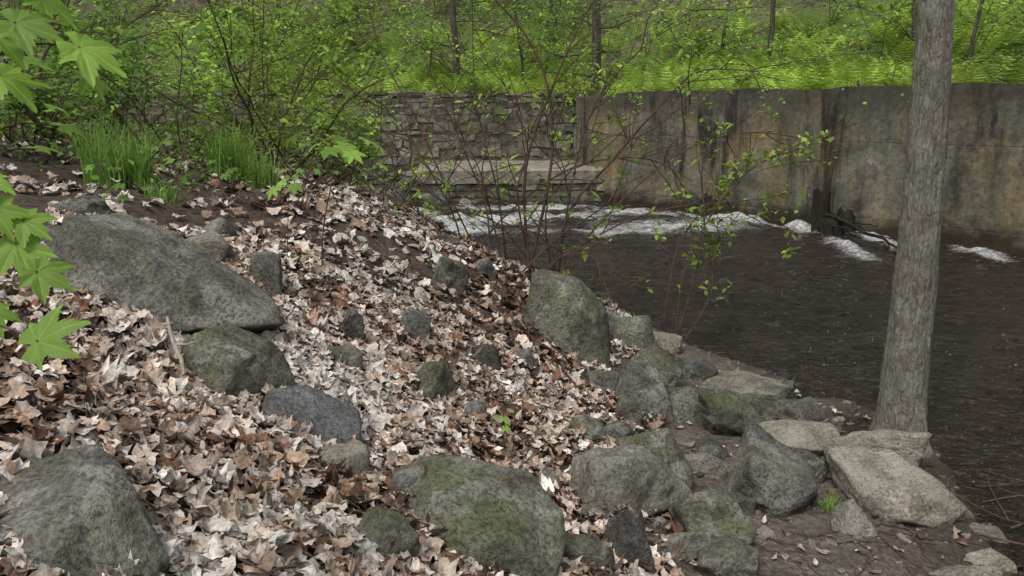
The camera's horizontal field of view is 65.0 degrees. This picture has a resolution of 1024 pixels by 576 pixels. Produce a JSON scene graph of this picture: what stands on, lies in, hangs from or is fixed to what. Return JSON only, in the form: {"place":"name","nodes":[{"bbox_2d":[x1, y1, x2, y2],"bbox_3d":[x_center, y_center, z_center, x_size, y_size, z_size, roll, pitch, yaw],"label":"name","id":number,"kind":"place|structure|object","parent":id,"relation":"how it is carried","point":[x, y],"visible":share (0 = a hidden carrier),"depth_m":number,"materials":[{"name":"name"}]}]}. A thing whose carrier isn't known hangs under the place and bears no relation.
{"place":"outdoors","nodes":[
{"label":"outdoors","id":0,"kind":"place"},
{"bbox_2d":[0,112,1012,575],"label":"ground","id":1,"kind":"structure","parent":0,"point":[842,556],"depth_m":6.17,"materials":[{"name":"soil"}]},
{"bbox_2d":[0,72,83,159],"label":"shrub","id":2,"kind":"object","parent":1,"relation":"on","point":[50,131],"visible":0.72,"depth_m":7.60,"materials":[{"name":"green plant"}]},
{"bbox_2d":[37,225,60,249],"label":"rock","id":3,"kind":"object","parent":1,"relation":"on","point":[54,232],"visible":0.06,"depth_m":4.88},
{"bbox_2d":[0,0,126,370],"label":"maple sapling","id":4,"kind":"object","parent":1,"relation":"on","point":[24,250],"visible":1,"depth_m":1.75,"materials":[{"name":"green plant"}]},
{"bbox_2d":[0,0,129,159],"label":"sapling","id":5,"kind":"object","parent":1,"relation":"on","point":[42,134],"visible":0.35,"depth_m":7.94,"materials":[{"name":"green plant"}]},
{"bbox_2d":[0,0,154,148],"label":"shrub","id":6,"kind":"object","parent":1,"relation":"on","point":[63,88],"visible":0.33,"depth_m":8.27,"materials":[{"name":"green plant"}]},
{"bbox_2d":[50,194,110,214],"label":"rock","id":7,"kind":"object","parent":1,"relation":"on","point":[83,204],"visible":0.39,"depth_m":5.83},
{"bbox_2d":[0,443,170,575],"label":"rock","id":8,"kind":"object","parent":1,"relation":"on","point":[81,511],"visible":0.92,"depth_m":2.44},
{"bbox_2d":[53,112,182,189],"bbox_3d":[-3.521,-1.216,7.202,1.098,0.738,1.101,11,17,41],"label":"grass tuft","id":9,"kind":"object","parent":1,"relation":"on","point":[120,156],"visible":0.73,"depth_m":7.11,"materials":[{"name":"green plant"}]},
{"bbox_2d":[85,183,151,212],"bbox_3d":[-2.930,-0.624,5.996,0.468,0.325,0.204,-4,13,-19],"label":"maple seedling","id":10,"kind":"object","parent":1,"relation":"on","point":[122,197],"visible":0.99,"depth_m":5.96,"materials":[{"name":"green plant"}]},
{"bbox_2d":[0,0,246,163],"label":"shrub","id":11,"kind":"object","parent":1,"relation":"on","point":[119,79],"visible":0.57,"depth_m":8.97,"materials":[{"name":"green plant"}]},
{"bbox_2d":[0,0,258,135],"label":"shrub","id":12,"kind":"object","parent":1,"relation":"on","point":[100,3],"visible":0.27,"depth_m":13.80,"materials":[{"name":"green plant"}]},
{"bbox_2d":[0,99,275,192],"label":"ground cover plants","id":13,"kind":"object","parent":1,"relation":"on","point":[139,168],"visible":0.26,"depth_m":8.56,"materials":[{"name":"green plant"}]},
{"bbox_2d":[2,0,289,139],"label":"sapling","id":14,"kind":"object","parent":1,"relation":"on","point":[197,23],"visible":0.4,"depth_m":10.91,"materials":[{"name":"green plant"}]},
{"bbox_2d":[138,175,183,204],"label":"grass tuft","id":15,"kind":"object","parent":1,"relation":"on","point":[158,195],"visible":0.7,"depth_m":6.85,"materials":[{"name":"green plant"}]},
{"bbox_2d":[49,212,284,334],"bbox_3d":[-1.952,-0.024,4.634,1.296,0.803,0.840,0,12,0],"label":"rock","id":16,"kind":"object","parent":1,"relation":"on","point":[161,274],"visible":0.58,"depth_m":4.44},
{"bbox_2d":[56,44,285,171],"bbox_3d":[-3.731,-1.926,8.776,2.344,1.350,1.652,-9,15,-36],"label":"brush","id":17,"kind":"object","parent":1,"relation":"on","point":[171,125],"visible":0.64,"depth_m":8.59,"materials":[{"name":"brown plant"}]},
{"bbox_2d":[184,230,239,262],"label":"rock","id":18,"kind":"object","parent":1,"relation":"on","point":[214,244],"visible":0.54,"depth_m":5.50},
{"bbox_2d":[0,0,425,148],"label":"shrub","id":19,"kind":"object","parent":1,"relation":"on","point":[174,52],"visible":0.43,"depth_m":11.26,"materials":[{"name":"green plant"}]},
{"bbox_2d":[197,217,243,236],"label":"rock","id":20,"kind":"object","parent":1,"relation":"on","point":[221,226],"visible":0.39,"depth_m":6.28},
{"bbox_2d":[172,113,278,183],"bbox_3d":[-3.111,-1.543,8.769,1.185,0.816,1.109,0,12,0],"label":"grass tuft","id":21,"kind":"object","parent":1,"relation":"on","point":[221,156],"visible":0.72,"depth_m":8.69,"materials":[{"name":"green plant"}]},
{"bbox_2d":[181,324,295,397],"bbox_3d":[-1.436,0.408,4.178,0.453,0.443,0.488,9,15,34],"label":"rock","id":22,"kind":"object","parent":1,"relation":"on","point":[233,360],"visible":0.68,"depth_m":4.02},
{"bbox_2d":[93,0,386,165],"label":"shrub","id":23,"kind":"object","parent":1,"relation":"on","point":[180,26],"visible":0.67,"depth_m":11.04,"materials":[{"name":"green plant"}]},
{"bbox_2d":[106,0,384,154],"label":"shrub","id":24,"kind":"object","parent":1,"relation":"on","point":[210,47],"visible":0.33,"depth_m":14.14,"materials":[{"name":"green plant"}]},
{"bbox_2d":[224,143,295,188],"bbox_3d":[-2.649,-1.287,8.522,0.721,0.555,0.795,0,12,0],"label":"grass tuft","id":25,"kind":"object","parent":1,"relation":"on","point":[262,173],"visible":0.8,"depth_m":8.48,"materials":[{"name":"green plant"}]},
{"bbox_2d":[249,251,282,297],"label":"rock","id":26,"kind":"object","parent":1,"relation":"on","point":[265,268],"visible":0.64,"depth_m":5.33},
{"bbox_2d":[144,0,416,175],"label":"shrub","id":27,"kind":"object","parent":1,"relation":"on","point":[280,134],"visible":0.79,"depth_m":9.40,"materials":[{"name":"green plant"}]},
{"bbox_2d":[265,176,302,254],"bbox_3d":[-1.676,-0.432,5.965,0.272,0.784,0.296,-3,13,-15],"label":"maple sapling","id":28,"kind":"object","parent":1,"relation":"on","point":[294,188],"visible":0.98,"depth_m":5.82,"materials":[{"name":"green plant"}]},
{"bbox_2d":[4,91,575,189],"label":"stone masonry wall","id":29,"kind":"structure","parent":1,"relation":"on","point":[419,102],"depth_m":24.56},
{"bbox_2d":[244,51,337,169],"bbox_3d":[-3.994,-2.983,14.446,2.239,2.630,2.038,0,12,0],"label":"shrub","id":30,"kind":"object","parent":1,"relation":"on","point":[293,149],"visible":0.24,"depth_m":14.23,"materials":[{"name":"green plant"}]},
{"bbox_2d":[182,69,413,189],"bbox_3d":[-2.387,-1.792,9.142,2.783,1.397,1.295,7,14,30],"label":"brush","id":31,"kind":"object","parent":1,"relation":"on","point":[336,168],"visible":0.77,"depth_m":9.06,"materials":[{"name":"brown plant"}]},
{"bbox_2d":[182,0,417,169],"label":"sapling","id":32,"kind":"object","parent":1,"relation":"on","point":[200,127],"visible":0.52,"depth_m":10.37,"materials":[{"name":"green plant"}]},
{"bbox_2d":[262,383,361,443],"bbox_3d":[-0.989,0.742,3.992,0.520,0.491,0.518,0,12,0],"label":"rock","id":33,"kind":"object","parent":1,"relation":"on","point":[330,417],"visible":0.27,"depth_m":3.97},
{"bbox_2d":[285,134,387,264],"bbox_3d":[-1.267,-0.532,5.927,0.711,1.194,0.489,5,13,21],"label":"maple sapling","id":34,"kind":"object","parent":1,"relation":"on","point":[344,148],"visible":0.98,"depth_m":5.78,"materials":[{"name":"green plant"}]},
{"bbox_2d":[311,441,369,482],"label":"rock","id":35,"kind":"object","parent":1,"relation":"on","point":[356,454],"visible":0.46,"depth_m":3.67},
{"bbox_2d":[298,115,388,183],"bbox_3d":[-2.250,-1.905,11.492,1.227,1.127,1.586,10,16,39],"label":"shrub","id":36,"kind":"object","parent":1,"relation":"on","point":[370,149],"visible":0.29,"depth_m":11.32,"materials":[{"name":"green plant"}]},
{"bbox_2d":[327,345,362,370],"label":"rock","id":37,"kind":"object","parent":1,"relation":"on","point":[354,358],"visible":0.48,"depth_m":4.82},
{"bbox_2d":[302,75,392,179],"bbox_3d":[-3.611,-3.419,17.287,2.154,2.449,1.839,0,12,0],"label":"shrub","id":38,"kind":"object","parent":1,"relation":"on","point":[346,116],"visible":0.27,"depth_m":17.20,"materials":[{"name":"green plant"}]},
{"bbox_2d":[338,308,363,339],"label":"rock","id":39,"kind":"object","parent":1,"relation":"on","point":[352,323],"visible":0.52,"depth_m":5.13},
{"bbox_2d":[252,61,500,195],"bbox_3d":[-1.695,-1.884,9.691,3.283,1.630,1.399,0,12,0],"label":"brush","id":40,"kind":"object","parent":1,"relation":"on","point":[392,179],"visible":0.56,"depth_m":9.64,"materials":[{"name":"brown plant"}]},
{"bbox_2d":[304,123,457,212],"bbox_3d":[-1.640,-1.478,10.303,1.548,1.254,1.315,6,14,24],"label":"brush","id":41,"kind":"object","parent":1,"relation":"on","point":[396,178],"visible":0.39,"depth_m":10.45,"materials":[{"name":"brown plant"}]},
{"bbox_2d":[355,506,420,569],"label":"rock","id":42,"kind":"object","parent":1,"relation":"on","point":[381,526],"visible":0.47,"depth_m":3.19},
{"bbox_2d":[383,462,425,491],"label":"rock","id":43,"kind":"object","parent":1,"relation":"on","point":[403,479],"visible":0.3,"depth_m":3.67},
{"bbox_2d":[399,307,430,346],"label":"rock","id":44,"kind":"object","parent":1,"relation":"on","point":[414,322],"visible":0.58,"depth_m":5.67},
{"bbox_2d":[412,361,455,401],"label":"rock","id":45,"kind":"object","parent":1,"relation":"on","point":[435,378],"visible":0.54,"depth_m":5.04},
{"bbox_2d":[432,256,469,296],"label":"rock","id":46,"kind":"object","parent":1,"relation":"on","point":[449,273],"visible":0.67,"depth_m":7.10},
{"bbox_2d":[463,398,485,418],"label":"rock","id":47,"kind":"object","parent":1,"relation":"on","point":[479,404],"visible":0.41,"depth_m":5.12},
{"bbox_2d":[386,454,566,575],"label":"rock","id":48,"kind":"object","parent":1,"relation":"on","point":[511,519],"visible":0.69,"depth_m":3.54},
{"bbox_2d":[473,257,495,276],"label":"rock","id":49,"kind":"object","parent":1,"relation":"on","point":[485,264],"visible":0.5,"depth_m":8.18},
{"bbox_2d":[0,115,972,575],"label":"leaf litter","id":50,"kind":"object","parent":1,"relation":"on","point":[264,519],"visible":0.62,"depth_m":4.10,"materials":[{"name":"plant"}]},
{"bbox_2d":[166,316,196,375],"bbox_3d":[-1.619,0.275,3.961,0.102,0.192,0.445,-8,15,-32],"label":"broken branch","id":51,"kind":"object","parent":50,"relation":"on","point":[174,344],"visible":1,"depth_m":3.92,"materials":[{"name":"brown wood"}]},
{"bbox_2d":[474,344,501,370],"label":"rock","id":52,"kind":"object","parent":1,"relation":"on","point":[488,356],"visible":0.48,"depth_m":5.93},
{"bbox_2d":[0,169,989,575],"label":"fallen twigs","id":53,"kind":"object","parent":1,"relation":"on","point":[916,541],"visible":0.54,"depth_m":4.80,"materials":[{"name":"wood"}]},
{"bbox_2d":[516,347,537,371],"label":"rock","id":54,"kind":"object","parent":1,"relation":"on","point":[526,354],"visible":0.47,"depth_m":6.20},
{"bbox_2d":[243,0,839,312],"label":"arching shrub","id":55,"kind":"object","parent":1,"relation":"on","point":[560,237],"visible":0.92,"depth_m":9.07,"materials":[{"name":"red plant"}]},
{"bbox_2d":[522,269,610,367],"bbox_3d":[0.505,0.334,7.209,0.836,0.970,0.502,0,12,0],"label":"rock","id":56,"kind":"object","parent":1,"relation":"on","point":[568,313],"visible":0.81,"depth_m":7.06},
{"bbox_2d":[559,414,605,443],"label":"rock","id":57,"kind":"object","parent":1,"relation":"on","point":[594,429],"visible":0.48,"depth_m":5.62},
{"bbox_2d":[565,532,614,575],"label":"rock","id":58,"kind":"object","parent":1,"relation":"on","point":[591,550],"visible":0.44,"depth_m":3.79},
{"bbox_2d":[586,370,620,394],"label":"rock","id":59,"kind":"object","parent":1,"relation":"on","point":[606,380],"visible":0.38,"depth_m":6.54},
{"bbox_2d":[604,420,635,443],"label":"rock","id":60,"kind":"object","parent":1,"relation":"on","point":[617,429],"visible":0.4,"depth_m":5.67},
{"bbox_2d":[615,394,642,428],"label":"rock","id":61,"kind":"object","parent":1,"relation":"on","point":[628,408],"visible":0.6,"depth_m":6.04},
{"bbox_2d":[566,444,692,516],"bbox_3d":[0.633,1.160,4.888,0.911,0.485,0.556,-7,14,-28],"label":"rock","id":62,"kind":"object","parent":1,"relation":"on","point":[645,479],"visible":0.79,"depth_m":4.65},
{"bbox_2d":[603,506,655,572],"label":"rock","id":63,"kind":"object","parent":1,"relation":"on","point":[625,532],"visible":0.73,"depth_m":4.01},
{"bbox_2d":[611,315,654,353],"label":"rock","id":64,"kind":"object","parent":1,"relation":"on","point":[635,330],"visible":0.67,"depth_m":7.82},
{"bbox_2d":[615,361,674,423],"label":"rock","id":65,"kind":"object","parent":1,"relation":"on","point":[641,383],"visible":0.62,"depth_m":6.43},
{"bbox_2d":[615,428,693,488],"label":"rock","id":66,"kind":"object","parent":1,"relation":"on","point":[662,444],"visible":0.47,"depth_m":5.21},
{"bbox_2d":[631,344,683,389],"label":"rock","id":67,"kind":"object","parent":1,"relation":"on","point":[668,365],"visible":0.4,"depth_m":7.08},
{"bbox_2d":[653,331,681,354],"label":"rock","id":68,"kind":"object","parent":1,"relation":"on","point":[671,343],"visible":0.56,"depth_m":8.24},
{"bbox_2d":[667,387,700,422],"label":"rock","id":69,"kind":"object","parent":1,"relation":"on","point":[685,404],"visible":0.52,"depth_m":6.44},
{"bbox_2d":[657,532,713,559],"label":"rock","id":70,"kind":"object","parent":1,"relation":"on","point":[690,544],"visible":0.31,"depth_m":4.36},
{"bbox_2d":[679,358,717,380],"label":"rock","id":71,"kind":"object","parent":1,"relation":"on","point":[701,369],"visible":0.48,"depth_m":7.50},
{"bbox_2d":[683,452,729,478],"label":"rock","id":72,"kind":"object","parent":1,"relation":"on","point":[704,462],"visible":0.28,"depth_m":5.47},
{"bbox_2d":[695,439,727,460],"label":"rock","id":73,"kind":"object","parent":1,"relation":"on","point":[714,448],"visible":0.5,"depth_m":5.80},
{"bbox_2d":[668,489,756,544],"bbox_3d":[1.128,1.395,4.642,0.474,0.522,0.285,19,17,11],"label":"rock","id":74,"kind":"object","parent":1,"relation":"on","point":[717,513],"visible":0.63,"depth_m":4.54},
{"bbox_2d":[697,535,759,575],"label":"rock","id":75,"kind":"object","parent":1,"relation":"on","point":[724,555],"visible":0.94,"depth_m":4.26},
{"bbox_2d":[698,388,763,435],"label":"rock","id":76,"kind":"object","parent":1,"relation":"on","point":[727,413],"visible":0.81,"depth_m":6.14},
{"bbox_2d":[729,492,755,515],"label":"rock","id":77,"kind":"object","parent":1,"relation":"on","point":[747,504],"visible":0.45,"depth_m":4.95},
{"bbox_2d":[706,370,789,399],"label":"rock","id":78,"kind":"object","parent":1,"relation":"on","point":[740,382],"visible":0.56,"depth_m":7.24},
{"bbox_2d":[741,392,780,421],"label":"rock","id":79,"kind":"object","parent":1,"relation":"on","point":[767,407],"visible":0.38,"depth_m":6.48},
{"bbox_2d":[649,72,883,340],"bbox_3d":[2.589,-0.814,8.386,2.203,2.796,0.802,-2,13,-10],"label":"riverside sapling","id":80,"kind":"object","parent":1,"relation":"on","point":[722,187],"visible":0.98,"depth_m":8.38,"materials":[{"name":"green plant"}]},
{"bbox_2d":[719,424,818,517],"bbox_3d":[1.655,1.229,5.157,0.587,0.549,0.555,-7,14,-30],"label":"rock","id":81,"kind":"object","parent":1,"relation":"on","point":[769,473],"visible":0.8,"depth_m":4.98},
{"bbox_2d":[574,83,1023,254],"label":"concrete retaining wall","id":82,"kind":"structure","parent":1,"relation":"on","point":[983,201],"depth_m":17.19,"materials":[{"name":"concrete"}]},
{"bbox_2d":[759,419,839,457],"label":"rock","id":83,"kind":"object","parent":1,"relation":"on","point":[811,436],"visible":0.48,"depth_m":5.90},
{"bbox_2d":[782,396,827,420],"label":"rock","id":84,"kind":"object","parent":1,"relation":"on","point":[810,408],"visible":0.73,"depth_m":6.60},
{"bbox_2d":[787,446,828,483],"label":"rock","id":85,"kind":"object","parent":1,"relation":"on","point":[818,465],"visible":0.33,"depth_m":5.45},
{"bbox_2d":[635,344,982,575],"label":"pebbles","id":86,"kind":"object","parent":1,"relation":"on","point":[764,532],"visible":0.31,"depth_m":4.80,"materials":[{"name":"stone"}]},
{"bbox_2d":[816,486,845,513],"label":"grass tuft","id":87,"kind":"object","parent":1,"relation":"on","point":[829,505],"visible":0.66,"depth_m":5.09,"materials":[{"name":"green plant"}]},
{"bbox_2d":[831,499,879,536],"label":"rock","id":88,"kind":"object","parent":1,"relation":"on","point":[849,516],"visible":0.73,"depth_m":4.78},
{"bbox_2d":[820,429,931,465],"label":"rock","id":89,"kind":"object","parent":1,"relation":"on","point":[911,447],"visible":0.37,"depth_m":5.65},
{"bbox_2d":[823,445,974,527],"bbox_3d":[2.542,1.347,5.223,0.838,0.421,0.680,-1,19,-6],"label":"rock","id":90,"kind":"object","parent":1,"relation":"on","point":[886,484],"visible":0.77,"depth_m":5.04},
{"bbox_2d":[869,0,954,457],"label":"tree","id":91,"kind":"object","parent":1,"relation":"on","point":[902,402],"visible":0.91,"depth_m":5.77,"materials":[{"name":"grey plant"}]},
{"bbox_2d":[933,565,1003,575],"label":"rock","id":92,"kind":"object","parent":1,"relation":"on","point":[961,570],"visible":0.97,"depth_m":4.33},
{"bbox_2d":[969,522,1008,542],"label":"rock","id":93,"kind":"object","parent":1,"relation":"on","point":[992,530],"visible":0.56,"depth_m":4.87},
{"bbox_2d":[965,548,1016,573],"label":"rock","id":94,"kind":"object","parent":1,"relation":"on","point":[988,557],"visible":0.66,"depth_m":4.50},
{"bbox_2d":[0,0,1023,124],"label":"hill","id":95,"kind":"structure","parent":0,"point":[796,6],"depth_m":31.26,"materials":[{"name":"green plant"}]},
{"bbox_2d":[390,0,516,85],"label":"tree","id":96,"kind":"object","parent":95,"relation":"on","point":[453,24],"visible":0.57,"depth_m":25.81,"materials":[{"name":"green plant"}]},
{"bbox_2d":[1,0,917,50],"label":"background forest","id":97,"kind":"object","parent":95,"relation":"on","point":[563,8],"visible":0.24,"depth_m":32.82,"materials":[{"name":"green plant"}]},
{"bbox_2d":[465,0,588,87],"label":"tree","id":98,"kind":"object","parent":95,"relation":"on","point":[518,34],"visible":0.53,"depth_m":27.10,"materials":[{"name":"green plant"}]},
{"bbox_2d":[120,0,1008,61],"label":"trees","id":99,"kind":"object","parent":95,"relation":"on","point":[395,6],"visible":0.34,"depth_m":32.15,"materials":[{"name":"green plant"}]},
{"bbox_2d":[517,0,641,93],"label":"tree","id":100,"kind":"object","parent":95,"relation":"on","point":[596,45],"visible":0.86,"depth_m":24.16,"materials":[{"name":"green plant"}]},
{"bbox_2d":[136,0,1023,103],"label":"understorey saplings","id":101,"kind":"object","parent":95,"relation":"on","point":[653,31],"visible":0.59,"depth_m":25.59,"materials":[{"name":"green plant"}]},
{"bbox_2d":[195,0,1023,107],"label":"fern bed","id":102,"kind":"object","parent":95,"relation":"on","point":[839,74],"visible":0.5,"depth_m":21.86,"materials":[{"name":"green plant"}]},
{"bbox_2d":[388,62,959,132],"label":"overhanging twigs","id":103,"kind":"object","parent":95,"relation":"on","point":[783,101],"visible":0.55,"depth_m":19.32,"materials":[{"name":"green plant"}]},
{"bbox_2d":[682,0,753,62],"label":"tree","id":104,"kind":"object","parent":95,"relation":"on","point":[723,36],"visible":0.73,"depth_m":23.78,"materials":[{"name":"green plant"}]},
{"bbox_2d":[687,0,797,68],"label":"tree","id":105,"kind":"object","parent":95,"relation":"on","point":[772,18],"visible":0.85,"depth_m":21.57,"materials":[{"name":"green plant"}]},
{"bbox_2d":[827,0,985,45],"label":"tree","id":106,"kind":"object","parent":95,"relation":"on","point":[913,13],"visible":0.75,"depth_m":19.16,"materials":[{"name":"green plant"}]},
{"bbox_2d":[814,0,1023,82],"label":"tree","id":107,"kind":"object","parent":95,"relation":"on","point":[975,28],"visible":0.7,"depth_m":16.40,"materials":[{"name":"green plant"}]},
{"bbox_2d":[401,200,1023,575],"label":"river water","id":108,"kind":"structure","parent":0,"point":[810,316],"depth_m":10.51,"materials":[{"name":"liquid"}]},
{"bbox_2d":[399,177,604,201],"bbox_3d":[0.054,-2.831,23.743,6.598,1.033,1.846,0,12,0],"label":"stone footing","id":109,"kind":"object","parent":108,"relation":"in","point":[577,188],"visible":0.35,"depth_m":22.91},
{"bbox_2d":[416,160,604,183],"bbox_3d":[0.225,-3.404,23.701,5.850,0.582,2.242,0,12,0],"label":"concrete ledge","id":110,"kind":"object","parent":109,"relation":"on","point":[541,168],"visible":0.59,"depth_m":22.75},
{"bbox_2d":[700,200,896,248],"bbox_3d":[6.284,-1.472,17.274,1.088,0.420,6.436,-5,13,-20],"label":"driftwood","id":111,"kind":"object","parent":108,"relation":"on","point":[849,223],"visible":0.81,"depth_m":16.13,"materials":[{"name":"brown wood"}]},
{"bbox_2d":[811,188,830,231],"bbox_3d":[6.587,-1.468,17.088,0.399,1.330,0.425,-6,14,-25],"label":"wooden piling","id":112,"kind":"object","parent":108,"relation":"in","point":[821,204],"visible":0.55,"depth_m":16.92,"materials":[{"name":"brown wood"}]},
{"bbox_2d":[817,211,843,234],"bbox_3d":[6.677,-1.181,16.879,0.554,0.858,0.584,0,12,0],"label":"wooden piling","id":113,"kind":"object","parent":108,"relation":"in","point":[824,225],"visible":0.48,"depth_m":16.68,"materials":[{"name":"brown wood"}]},
{"bbox_2d":[837,207,854,232],"bbox_3d":[6.978,-1.231,16.916,0.408,0.939,0.467,0,12,0],"label":"wooden piling","id":114,"kind":"object","parent":108,"relation":"in","point":[848,215],"visible":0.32,"depth_m":16.72,"materials":[{"name":"brown wood"}]},
{"bbox_2d":[947,474,1023,545],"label":"driftwood","id":115,"kind":"object","parent":108,"relation":"on","point":[1010,528],"visible":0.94,"depth_m":5.22,"materials":[{"name":"wood"}]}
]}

